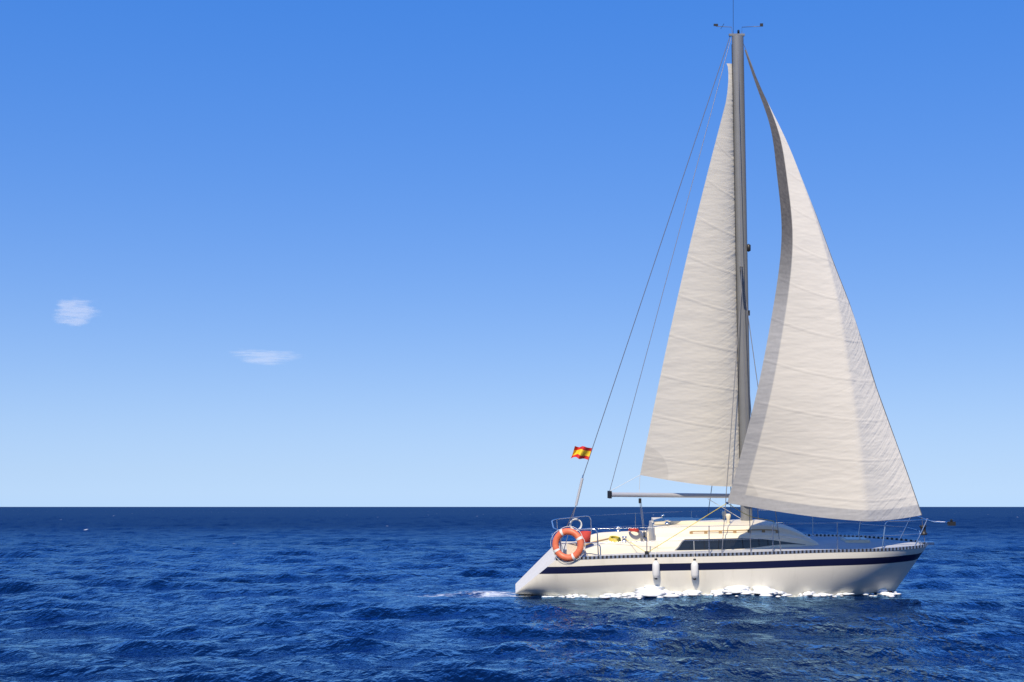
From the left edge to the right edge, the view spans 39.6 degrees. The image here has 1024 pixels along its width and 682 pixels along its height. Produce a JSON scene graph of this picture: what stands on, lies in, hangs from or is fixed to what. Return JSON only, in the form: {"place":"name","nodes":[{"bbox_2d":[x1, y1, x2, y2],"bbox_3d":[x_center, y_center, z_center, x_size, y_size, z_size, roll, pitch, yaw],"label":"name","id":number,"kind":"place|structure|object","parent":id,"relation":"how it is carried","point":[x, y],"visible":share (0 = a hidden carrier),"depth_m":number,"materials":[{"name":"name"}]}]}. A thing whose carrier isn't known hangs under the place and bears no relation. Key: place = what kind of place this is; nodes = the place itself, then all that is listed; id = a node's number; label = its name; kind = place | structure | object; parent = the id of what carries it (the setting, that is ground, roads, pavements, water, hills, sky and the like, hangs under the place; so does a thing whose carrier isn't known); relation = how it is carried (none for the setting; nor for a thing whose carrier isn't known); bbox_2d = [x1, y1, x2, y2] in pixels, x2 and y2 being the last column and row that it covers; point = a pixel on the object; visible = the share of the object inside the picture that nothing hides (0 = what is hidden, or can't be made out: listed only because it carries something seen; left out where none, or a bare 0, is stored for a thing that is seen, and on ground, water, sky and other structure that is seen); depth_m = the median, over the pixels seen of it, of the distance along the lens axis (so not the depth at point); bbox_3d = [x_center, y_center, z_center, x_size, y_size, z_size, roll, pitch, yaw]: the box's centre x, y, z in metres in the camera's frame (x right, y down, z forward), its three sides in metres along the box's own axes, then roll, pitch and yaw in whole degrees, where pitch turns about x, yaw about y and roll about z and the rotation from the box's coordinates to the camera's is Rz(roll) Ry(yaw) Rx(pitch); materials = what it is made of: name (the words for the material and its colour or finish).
{"place":"outdoors","nodes":[
{"label":"outdoors","id":0,"kind":"place"},
{"bbox_2d":[0,507,1023,681],"bbox_3d":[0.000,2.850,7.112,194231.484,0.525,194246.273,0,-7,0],"label":"sea","id":1,"kind":"structure","parent":0,"point":[258,594],"depth_m":27.66,"materials":[{"name":"liquid"}]},
{"bbox_2d":[542,586,900,598],"bbox_3d":[4.811,5.482,31.261,8.239,0.405,1.734,1,-7,-5],"label":"sea foam","id":2,"kind":"object","parent":1,"relation":"on","point":[650,591],"visible":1,"depth_m":30.98,"materials":[{"name":"white"}]},
{"bbox_2d":[515,23,955,596],"bbox_3d":[5.112,-0.831,32.195,10.063,14.374,4.004,0,-1,0],"label":"sailboat","id":3,"kind":"object","parent":1,"relation":"on","point":[811,435],"visible":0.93,"depth_m":31.37,"materials":[{"name":"white fabric"}]},
{"bbox_2d":[0,0,1023,506],"label":"sky","id":4,"kind":"structure","parent":0,"point":[254,253],"materials":[{"name":"blue"}]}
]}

